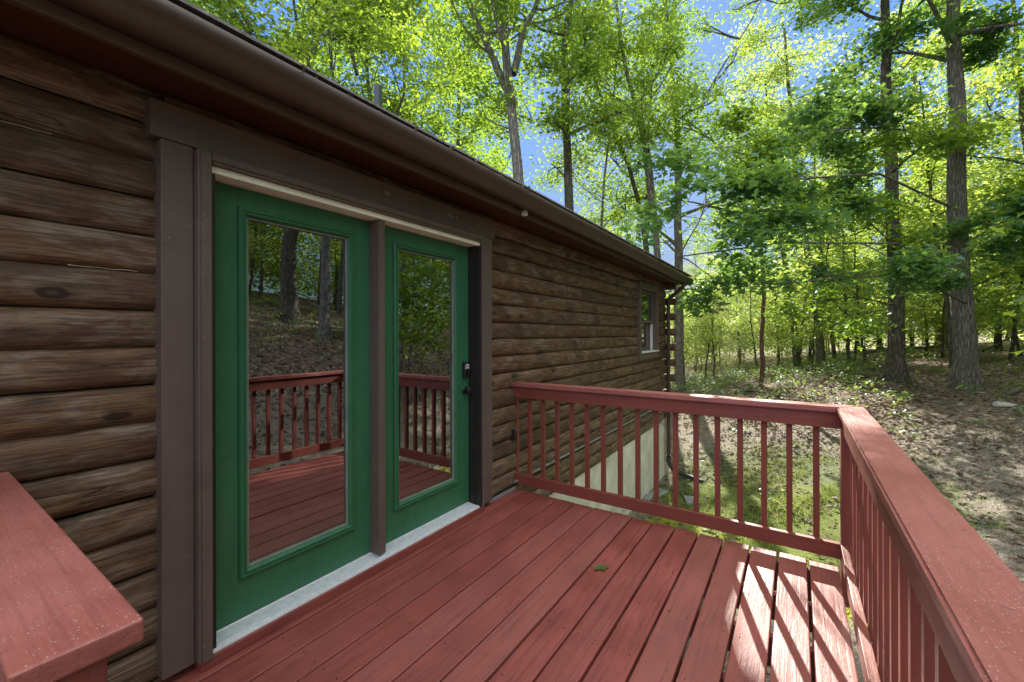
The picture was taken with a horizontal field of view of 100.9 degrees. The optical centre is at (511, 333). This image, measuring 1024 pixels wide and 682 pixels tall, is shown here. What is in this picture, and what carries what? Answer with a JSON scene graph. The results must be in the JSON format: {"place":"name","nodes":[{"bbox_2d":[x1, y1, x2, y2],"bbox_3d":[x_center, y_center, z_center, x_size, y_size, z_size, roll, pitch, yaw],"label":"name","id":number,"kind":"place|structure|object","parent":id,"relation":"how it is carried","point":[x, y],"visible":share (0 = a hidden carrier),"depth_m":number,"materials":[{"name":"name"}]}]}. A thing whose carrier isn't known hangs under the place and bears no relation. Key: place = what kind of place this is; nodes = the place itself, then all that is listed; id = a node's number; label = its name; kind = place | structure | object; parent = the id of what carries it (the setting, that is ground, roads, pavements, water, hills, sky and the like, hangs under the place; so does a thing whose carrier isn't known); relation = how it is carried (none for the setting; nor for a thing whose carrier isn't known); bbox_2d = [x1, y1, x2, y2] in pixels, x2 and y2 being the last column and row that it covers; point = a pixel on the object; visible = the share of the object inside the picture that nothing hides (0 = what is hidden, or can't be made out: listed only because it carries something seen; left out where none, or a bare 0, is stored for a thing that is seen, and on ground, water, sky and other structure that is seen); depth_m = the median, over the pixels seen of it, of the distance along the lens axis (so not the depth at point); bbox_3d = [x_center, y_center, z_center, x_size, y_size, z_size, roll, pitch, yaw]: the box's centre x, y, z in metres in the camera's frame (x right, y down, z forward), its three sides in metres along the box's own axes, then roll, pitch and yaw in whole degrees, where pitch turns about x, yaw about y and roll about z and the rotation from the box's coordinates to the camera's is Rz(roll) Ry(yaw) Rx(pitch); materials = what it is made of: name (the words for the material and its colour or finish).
{"place":"outdoors","nodes":[
{"label":"outdoors","id":0,"kind":"place"},
{"bbox_2d":[195,0,1023,336],"label":"sky","id":1,"kind":"structure","parent":0,"point":[530,147],"materials":[{"name":"blue"}]},
{"bbox_2d":[628,337,1023,681],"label":"ground","id":2,"kind":"structure","parent":0,"point":[1003,550],"depth_m":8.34,"materials":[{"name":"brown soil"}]},
{"bbox_2d":[187,0,333,80],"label":"oak tree","id":3,"kind":"object","parent":2,"relation":"on","point":[204,2],"visible":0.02,"depth_m":12.81,"materials":[{"name":"green plant"}]},
{"bbox_2d":[194,0,431,382],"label":"oak tree","id":4,"kind":"object","parent":2,"relation":"on","point":[422,372],"visible":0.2,"depth_m":11.28,"materials":[{"name":"green plant"}]},
{"bbox_2d":[275,0,385,97],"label":"oak tree","id":5,"kind":"object","parent":2,"relation":"on","point":[362,58],"visible":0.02,"depth_m":18.41,"materials":[{"name":"green plant"}]},
{"bbox_2d":[192,0,502,145],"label":"oak tree","id":6,"kind":"object","parent":2,"relation":"on","point":[230,3],"visible":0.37,"depth_m":12.39,"materials":[{"name":"green plant"}]},
{"bbox_2d":[0,0,702,681],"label":"log cabin","id":7,"kind":"object","parent":2,"relation":"on","point":[234,264],"visible":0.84,"depth_m":2.06,"materials":[{"name":"brown wood"}]},
{"bbox_2d":[215,182,369,629],"bbox_3d":[-1.168,0.339,2.332,0.066,2.103,0.898,0,0,34],"label":"door","id":8,"kind":"structure","parent":7,"relation":"in","point":[242,587],"depth_m":2.12,"materials":[{"name":"green paint"}]},
{"bbox_2d":[385,226,472,542],"bbox_3d":[-0.609,0.337,3.115,0.116,2.103,0.922,0,0,34],"label":"door","id":9,"kind":"structure","parent":7,"relation":"in","point":[404,515],"depth_m":3.09,"materials":[{"name":"green paint"}]},
{"bbox_2d":[302,65,690,277],"bbox_3d":[1.174,-1.143,4.941,0.092,0.073,8.782,0,0,34],"label":"gutter debris","id":10,"kind":"object","parent":7,"relation":"on","point":[415,128],"visible":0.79,"depth_m":2.83,"materials":[{"name":"brown plant"}]},
{"bbox_2d":[633,281,658,359],"bbox_3d":[2.423,-0.223,7.633,0.180,1.330,1.170,0,0,34],"label":"window","id":11,"kind":"structure","parent":7,"relation":"in","point":[652,349],"depth_m":7.83,"materials":[{"name":"brown paint"}]},
{"bbox_2d":[269,0,437,121],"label":"oak tree","id":12,"kind":"object","parent":2,"relation":"on","point":[331,51],"visible":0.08,"depth_m":13.93,"materials":[{"name":"green plant"}]},
{"bbox_2d":[290,0,465,151],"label":"oak tree","id":13,"kind":"object","parent":2,"relation":"on","point":[401,9],"visible":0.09,"depth_m":14.33,"materials":[{"name":"green plant"}]},
{"bbox_2d":[345,67,433,133],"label":"oak tree","id":14,"kind":"object","parent":2,"relation":"on","point":[382,91],"visible":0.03,"depth_m":22.35,"materials":[{"name":"green plant"}]},
{"bbox_2d":[297,0,493,157],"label":"oak tree","id":15,"kind":"object","parent":2,"relation":"on","point":[384,29],"visible":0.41,"depth_m":13.05,"materials":[{"name":"green plant"}]},
{"bbox_2d":[397,0,509,174],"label":"oak tree","id":16,"kind":"object","parent":2,"relation":"on","point":[446,135],"visible":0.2,"depth_m":19.91,"materials":[{"name":"green plant"}]},
{"bbox_2d":[449,88,511,173],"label":"oak tree","id":17,"kind":"object","parent":2,"relation":"on","point":[476,142],"visible":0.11,"depth_m":27.94,"materials":[{"name":"green plant"}]},
{"bbox_2d":[484,144,511,176],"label":"oak tree","id":18,"kind":"object","parent":2,"relation":"on","point":[498,157],"visible":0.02,"depth_m":32.68,"materials":[{"name":"green plant"}]},
{"bbox_2d":[0,382,1023,681],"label":"wooden deck","id":19,"kind":"structure","parent":2,"relation":"on","point":[922,582],"depth_m":2.05,"materials":[{"name":"red wood"}]},
{"bbox_2d":[594,563,608,569],"bbox_3d":[0.561,1.457,2.644,0.080,0.007,0.090,0,0,34],"label":"fallen leaf","id":20,"kind":"object","parent":19,"relation":"on","point":[602,567],"visible":1,"depth_m":2.64,"materials":[{"name":"green plant"}]},
{"bbox_2d":[422,0,608,183],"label":"oak tree","id":21,"kind":"object","parent":2,"relation":"on","point":[502,32],"visible":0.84,"depth_m":12.84,"materials":[{"name":"green plant"}]},
{"bbox_2d":[446,0,679,210],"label":"oak tree","id":22,"kind":"object","parent":2,"relation":"on","point":[564,115],"visible":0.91,"depth_m":13.23,"materials":[{"name":"green plant"}]},
{"bbox_2d":[524,0,690,237],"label":"oak tree","id":23,"kind":"object","parent":2,"relation":"on","point":[598,172],"visible":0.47,"depth_m":16.75,"materials":[{"name":"green plant"}]},
{"bbox_2d":[599,213,639,242],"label":"oak tree","id":24,"kind":"object","parent":2,"relation":"on","point":[617,233],"visible":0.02,"depth_m":48.81,"materials":[{"name":"green plant"}]},
{"bbox_2d":[548,0,707,388],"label":"oak tree","id":25,"kind":"object","parent":2,"relation":"on","point":[652,77],"visible":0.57,"depth_m":16.31,"materials":[{"name":"green plant"}]},
{"bbox_2d":[545,3,713,251],"bbox_3d":[5.069,-5.549,18.822,6.703,16.835,9.373,0,0,34],"label":"oak tree","id":26,"kind":"object","parent":2,"relation":"on","point":[630,172],"visible":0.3,"depth_m":17.57,"materials":[{"name":"green plant"}]},
{"bbox_2d":[642,494,652,500],"bbox_3d":[2.373,2.912,7.452,0.150,0.085,0.220,2,3,34],"label":"paver","id":27,"kind":"object","parent":2,"relation":"on","point":[647,497],"visible":0.55,"depth_m":7.41,"materials":[{"name":"grey stone"}]},
{"bbox_2d":[648,488,667,497],"bbox_3d":[2.643,2.906,7.637,0.380,0.085,0.200,-3,4,-42],"label":"paver","id":28,"kind":"object","parent":2,"relation":"on","point":[663,492],"visible":0.37,"depth_m":7.62,"materials":[{"name":"grey stone"}]},
{"bbox_2d":[666,290,703,354],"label":"young tree","id":29,"kind":"object","parent":2,"relation":"on","point":[673,323],"visible":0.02,"depth_m":33.21,"materials":[{"name":"green plant"}]},
{"bbox_2d":[665,273,708,370],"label":"pine sapling","id":30,"kind":"object","parent":2,"relation":"on","point":[685,337],"visible":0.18,"depth_m":23.81,"materials":[{"name":"green plant"}]},
{"bbox_2d":[665,290,716,357],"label":"young tree","id":31,"kind":"object","parent":2,"relation":"on","point":[672,324],"visible":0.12,"depth_m":24.07,"materials":[{"name":"green plant"}]},
{"bbox_2d":[683,495,699,504],"bbox_3d":[3.087,2.885,7.266,0.220,0.085,0.300,2,3,12],"label":"paver","id":32,"kind":"object","parent":2,"relation":"on","point":[689,499],"visible":0.46,"depth_m":7.25,"materials":[{"name":"grey stone"}]},
{"bbox_2d":[577,0,812,391],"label":"oak tree","id":33,"kind":"object","parent":2,"relation":"on","point":[678,242],"visible":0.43,"depth_m":18.88,"materials":[{"name":"green plant"}]},
{"bbox_2d":[685,290,723,368],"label":"young tree","id":34,"kind":"object","parent":2,"relation":"on","point":[701,340],"visible":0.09,"depth_m":30.91,"materials":[{"name":"green plant"}]},
{"bbox_2d":[682,228,731,282],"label":"oak tree","id":35,"kind":"object","parent":2,"relation":"on","point":[701,238],"visible":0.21,"depth_m":56.49,"materials":[{"name":"green plant"}]},
{"bbox_2d":[672,239,744,371],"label":"young tree","id":36,"kind":"object","parent":2,"relation":"on","point":[694,272],"visible":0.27,"depth_m":29.88,"materials":[{"name":"green plant"}]},
{"bbox_2d":[670,272,757,383],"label":"young tree","id":37,"kind":"object","parent":2,"relation":"on","point":[703,336],"visible":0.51,"depth_m":20.81,"materials":[{"name":"green plant"}]},
{"bbox_2d":[684,286,749,379],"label":"pine sapling","id":38,"kind":"object","parent":2,"relation":"on","point":[713,355],"visible":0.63,"depth_m":20.92,"materials":[{"name":"green plant"}]},
{"bbox_2d":[697,254,741,361],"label":"young tree","id":39,"kind":"object","parent":2,"relation":"on","point":[705,260],"visible":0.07,"depth_m":40.08,"materials":[{"name":"green plant"}]},
{"bbox_2d":[694,298,752,363],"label":"young tree","id":40,"kind":"object","parent":2,"relation":"on","point":[728,324],"visible":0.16,"depth_m":31.87,"materials":[{"name":"green plant"}]},
{"bbox_2d":[705,274,743,364],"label":"young tree","id":41,"kind":"object","parent":2,"relation":"on","point":[724,315],"visible":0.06,"depth_m":34.31,"materials":[{"name":"green plant"}]},
{"bbox_2d":[694,262,772,370],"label":"pine sapling","id":42,"kind":"object","parent":2,"relation":"on","point":[738,344],"visible":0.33,"depth_m":26.04,"materials":[{"name":"green plant"}]},
{"bbox_2d":[717,311,760,363],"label":"young tree","id":43,"kind":"object","parent":2,"relation":"on","point":[745,338],"visible":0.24,"depth_m":30.66,"materials":[{"name":"green plant"}]},
{"bbox_2d":[730,270,757,360],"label":"young tree","id":44,"kind":"object","parent":2,"relation":"on","point":[739,313],"visible":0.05,"depth_m":39.28,"materials":[{"name":"green plant"}]},
{"bbox_2d":[731,390,763,393],"bbox_3d":[7.984,2.017,14.367,1.028,0.201,0.321,0,0,39],"label":"fallen branch","id":45,"kind":"object","parent":2,"relation":"on","point":[747,391],"visible":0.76,"depth_m":14.39,"materials":[{"name":"brown wood"}]},
{"bbox_2d":[725,273,787,365],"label":"young tree","id":46,"kind":"object","parent":2,"relation":"on","point":[741,318],"visible":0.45,"depth_m":23.71,"materials":[{"name":"green plant"}]},
{"bbox_2d":[736,284,786,358],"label":"young tree","id":47,"kind":"object","parent":2,"relation":"on","point":[754,315],"visible":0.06,"depth_m":37.58,"materials":[{"name":"green plant"}]},
{"bbox_2d":[699,32,828,369],"bbox_3d":[12.757,-5.912,21.245,5.662,15.946,6.500,0,0,6],"label":"oak tree","id":48,"kind":"object","parent":2,"relation":"on","point":[797,357],"visible":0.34,"depth_m":20.41,"materials":[{"name":"green plant"}]},
{"bbox_2d":[664,79,864,386],"bbox_3d":[8.519,-3.173,15.040,6.002,10.602,5.604,0,0,34],"label":"young tree","id":49,"kind":"object","parent":2,"relation":"on","point":[737,126],"visible":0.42,"depth_m":14.48,"materials":[{"name":"green plant"}]},
{"bbox_2d":[742,245,807,368],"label":"young tree","id":50,"kind":"object","parent":2,"relation":"on","point":[779,354],"visible":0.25,"depth_m":23.01,"materials":[{"name":"green plant"}]},
{"bbox_2d":[742,260,808,358],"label":"young tree","id":51,"kind":"object","parent":2,"relation":"on","point":[777,300],"visible":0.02,"depth_m":29.83,"materials":[{"name":"green plant"}]},
{"bbox_2d":[759,235,796,352],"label":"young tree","id":52,"kind":"object","parent":2,"relation":"on","point":[788,254],"visible":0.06,"depth_m":52.63,"materials":[{"name":"green plant"}]},
{"bbox_2d":[758,304,803,358],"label":"young tree","id":53,"kind":"object","parent":2,"relation":"on","point":[778,325],"visible":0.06,"depth_m":28.08,"materials":[{"name":"green plant"}]},
{"bbox_2d":[714,3,894,366],"bbox_3d":[13.438,-6.901,20.780,7.116,17.338,8.606,0,0,-11],"label":"oak tree","id":54,"kind":"object","parent":2,"relation":"on","point":[820,352],"visible":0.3,"depth_m":20.09,"materials":[{"name":"green plant"}]},
{"bbox_2d":[738,223,873,358],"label":"young tree","id":55,"kind":"object","parent":2,"relation":"on","point":[780,333],"visible":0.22,"depth_m":21.24,"materials":[{"name":"green plant"}]},
{"bbox_2d":[752,80,875,362],"bbox_3d":[14.841,-5.289,20.619,5.750,13.894,5.847,0,0,11],"label":"oak tree","id":56,"kind":"object","parent":2,"relation":"on","point":[833,350],"visible":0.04,"depth_m":20.43,"materials":[{"name":"green plant"}]},
{"bbox_2d":[789,289,844,364],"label":"pine sapling","id":57,"kind":"object","parent":2,"relation":"on","point":[809,355],"visible":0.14,"depth_m":22.00,"materials":[{"name":"green plant"}]},
{"bbox_2d":[611,0,1023,391],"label":"oak tree","id":58,"kind":"object","parent":2,"relation":"on","point":[924,273],"visible":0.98,"depth_m":9.69,"materials":[{"name":"green plant"}]},
{"bbox_2d":[754,165,883,357],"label":"young tree","id":59,"kind":"object","parent":2,"relation":"on","point":[805,273],"visible":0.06,"depth_m":24.22,"materials":[{"name":"green plant"}]},
{"bbox_2d":[622,340,1023,515],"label":"seedlings","id":60,"kind":"object","parent":2,"relation":"on","point":[840,364],"visible":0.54,"depth_m":14.78,"materials":[{"name":"green plant"}]},
{"bbox_2d":[767,250,879,369],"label":"young tree","id":61,"kind":"object","parent":2,"relation":"on","point":[806,339],"visible":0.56,"depth_m":18.74,"materials":[{"name":"green plant"}]},
{"bbox_2d":[791,244,860,352],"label":"young tree","id":62,"kind":"object","parent":2,"relation":"on","point":[812,256],"visible":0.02,"depth_m":34.31,"materials":[{"name":"green plant"}]},
{"bbox_2d":[806,278,852,354],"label":"young tree","id":63,"kind":"object","parent":2,"relation":"on","point":[834,335],"visible":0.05,"depth_m":25.29,"materials":[{"name":"green plant"}]},
{"bbox_2d":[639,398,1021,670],"bbox_3d":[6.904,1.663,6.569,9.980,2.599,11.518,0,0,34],"label":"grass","id":64,"kind":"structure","parent":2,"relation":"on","point":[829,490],"depth_m":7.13,"materials":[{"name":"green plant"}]},
{"bbox_2d":[657,375,1023,560],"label":"twigs","id":65,"kind":"object","parent":2,"relation":"on","point":[900,447],"visible":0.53,"depth_m":8.49,"materials":[{"name":"brown wood"}]},
{"bbox_2d":[807,134,884,348],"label":"oak tree","id":66,"kind":"object","parent":2,"relation":"on","point":[880,341],"visible":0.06,"depth_m":25.90,"materials":[{"name":"green plant"}]},
{"bbox_2d":[670,257,1023,373],"bbox_3d":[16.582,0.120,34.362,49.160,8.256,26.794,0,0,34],"label":"woods","id":67,"kind":"object","parent":2,"relation":"on","point":[907,337],"visible":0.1,"depth_m":28.72,"materials":[{"name":"green plant"}]},
{"bbox_2d":[818,221,883,350],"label":"young tree","id":68,"kind":"object","parent":2,"relation":"on","point":[853,258],"visible":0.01,"depth_m":34.98,"materials":[{"name":"green plant"}]},
{"bbox_2d":[800,227,908,360],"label":"young tree","id":69,"kind":"object","parent":2,"relation":"on","point":[855,343],"visible":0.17,"depth_m":19.87,"materials":[{"name":"green plant"}]},
{"bbox_2d":[825,229,887,350],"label":"young tree","id":70,"kind":"object","parent":2,"relation":"on","point":[868,269],"visible":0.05,"depth_m":24.54,"materials":[{"name":"green plant"}]},
{"bbox_2d":[697,0,1023,383],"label":"oak tree","id":71,"kind":"object","parent":2,"relation":"on","point":[952,137],"visible":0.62,"depth_m":12.03,"materials":[{"name":"green plant"}]},
{"bbox_2d":[785,106,942,363],"bbox_3d":[14.270,-4.325,18.036,5.572,11.949,5.349,0,0,34],"label":"young tree","id":72,"kind":"object","parent":2,"relation":"on","point":[848,355],"visible":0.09,"depth_m":17.97,"materials":[{"name":"green plant"}]},
{"bbox_2d":[791,186,945,365],"bbox_3d":[13.941,-1.881,16.636,5.334,7.044,5.283,0,0,36],"label":"young tree","id":73,"kind":"object","parent":2,"relation":"on","point":[858,292],"visible":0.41,"depth_m":16.34,"materials":[{"name":"green plant"}]},
{"bbox_2d":[836,293,909,350],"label":"young tree","id":74,"kind":"object","parent":2,"relation":"on","point":[866,319],"visible":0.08,"depth_m":23.41,"materials":[{"name":"green plant"}]},
{"bbox_2d":[847,257,908,342],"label":"young tree","id":75,"kind":"object","parent":2,"relation":"on","point":[866,304],"visible":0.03,"depth_m":26.67,"materials":[{"name":"green plant"}]},
{"bbox_2d":[866,346,947,353],"bbox_3d":[19.586,0.831,20.961,3.318,0.509,0.690,0,0,29],"label":"fallen branch","id":76,"kind":"object","parent":2,"relation":"on","point":[879,350],"visible":0.42,"depth_m":20.60,"materials":[{"name":"brown wood"}]},
{"bbox_2d":[842,172,972,343],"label":"young tree","id":77,"kind":"object","parent":2,"relation":"on","point":[885,244],"visible":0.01,"depth_m":22.86,"materials":[{"name":"green plant"}]},
{"bbox_2d":[836,159,980,351],"bbox_3d":[18.976,-3.499,20.760,5.728,9.517,5.750,0,0,0],"label":"young tree","id":78,"kind":"object","parent":2,"relation":"on","point":[874,246],"visible":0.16,"depth_m":20.48,"materials":[{"name":"green plant"}]},
{"bbox_2d":[879,147,945,345],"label":"oak tree","id":79,"kind":"object","parent":2,"relation":"on","point":[932,161],"visible":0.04,"depth_m":36.41,"materials":[{"name":"green plant"}]},
{"bbox_2d":[860,184,970,346],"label":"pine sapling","id":80,"kind":"object","parent":2,"relation":"on","point":[911,344],"visible":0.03,"depth_m":23.90,"materials":[{"name":"green plant"}]},
{"bbox_2d":[905,290,933,338],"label":"young tree","id":81,"kind":"object","parent":2,"relation":"on","point":[919,320],"visible":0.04,"depth_m":24.43,"materials":[{"name":"green plant"}]},
{"bbox_2d":[821,3,1023,367],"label":"young tree","id":82,"kind":"object","parent":2,"relation":"on","point":[985,180],"visible":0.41,"depth_m":14.55,"materials":[{"name":"green plant"}]},
{"bbox_2d":[883,221,981,355],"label":"young tree","id":83,"kind":"object","parent":2,"relation":"on","point":[927,344],"visible":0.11,"depth_m":18.99,"materials":[{"name":"green plant"}]},
{"bbox_2d":[848,0,1022,345],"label":"oak tree","id":84,"kind":"object","parent":2,"relation":"on","point":[920,159],"visible":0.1,"depth_m":21.38,"materials":[{"name":"green plant"}]},
{"bbox_2d":[865,0,1023,233],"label":"oak tree","id":85,"kind":"object","parent":2,"relation":"on","point":[1017,85],"visible":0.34,"depth_m":15.01,"materials":[{"name":"green plant"}]},
{"bbox_2d":[876,179,1016,357],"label":"young tree","id":86,"kind":"object","parent":2,"relation":"on","point":[926,307],"visible":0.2,"depth_m":17.85,"materials":[{"name":"green plant"}]},
{"bbox_2d":[876,160,1019,304],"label":"young tree","id":87,"kind":"object","parent":2,"relation":"on","point":[986,169],"visible":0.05,"depth_m":19.33,"materials":[{"name":"green plant"}]},
{"bbox_2d":[927,317,1004,339],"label":"young tree","id":88,"kind":"object","parent":2,"relation":"on","point":[985,326],"visible":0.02,"depth_m":21.73,"materials":[{"name":"green plant"}]},
{"bbox_2d":[923,262,1016,335],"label":"young tree","id":89,"kind":"object","parent":2,"relation":"on","point":[988,316],"visible":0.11,"depth_m":17.70,"materials":[{"name":"green plant"}]},
{"bbox_2d":[931,135,1023,361],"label":"young tree","id":90,"kind":"object","parent":2,"relation":"on","point":[1013,342],"visible":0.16,"depth_m":15.43,"materials":[{"name":"green plant"}]},
{"bbox_2d":[937,98,1023,348],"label":"oak tree","id":91,"kind":"object","parent":2,"relation":"on","point":[1007,115],"visible":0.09,"depth_m":20.38,"materials":[{"name":"green plant"}]},
{"bbox_2d":[944,170,1023,356],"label":"young tree","id":92,"kind":"object","parent":2,"relation":"on","point":[1017,339],"visible":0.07,"depth_m":16.74,"materials":[{"name":"green plant"}]},
{"bbox_2d":[970,234,1019,344],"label":"young tree","id":93,"kind":"object","parent":2,"relation":"on","point":[1006,310],"visible":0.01,"depth_m":22.73,"materials":[{"name":"green plant"}]},
{"bbox_2d":[972,220,1021,349],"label":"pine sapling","id":94,"kind":"object","parent":2,"relation":"on","point":[997,341],"visible":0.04,"depth_m":20.00,"materials":[{"name":"green plant"}]},
{"bbox_2d":[974,247,1023,346],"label":"young tree","id":95,"kind":"object","parent":2,"relation":"on","point":[1014,306],"visible":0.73,"depth_m":14.06,"materials":[{"name":"green plant"}]},
{"bbox_2d":[975,257,1023,350],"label":"young tree","id":96,"kind":"object","parent":2,"relation":"on","point":[1006,329],"visible":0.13,"depth_m":18.97,"materials":[{"name":"green plant"}]},
{"bbox_2d":[981,333,1018,351],"bbox_3d":[24.861,0.297,21.252,10.936,0.972,0.159,0,0,-34],"label":"fallen branch","id":97,"kind":"object","parent":2,"relation":"on","point":[990,347],"visible":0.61,"depth_m":19.19,"materials":[{"name":"brown wood"}]},
{"bbox_2d":[992,401,1017,407],"bbox_3d":[11.092,1.614,9.520,0.352,0.131,0.348,-1,4,-17],"label":"stone","id":98,"kind":"object","parent":2,"relation":"on","point":[999,404],"visible":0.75,"depth_m":9.47,"materials":[{"name":"stone"}]},
{"bbox_2d":[987,40,1023,354],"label":"young tree","id":99,"kind":"object","parent":2,"relation":"on","point":[1000,230],"visible":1,"depth_m":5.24,"materials":[{"name":"green plant"}]},
{"bbox_2d":[1002,387,1022,397],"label":"fallen branch","id":100,"kind":"object","parent":2,"relation":"on","point":[1013,391],"visible":0.91,"depth_m":10.63,"materials":[{"name":"brown wood"}]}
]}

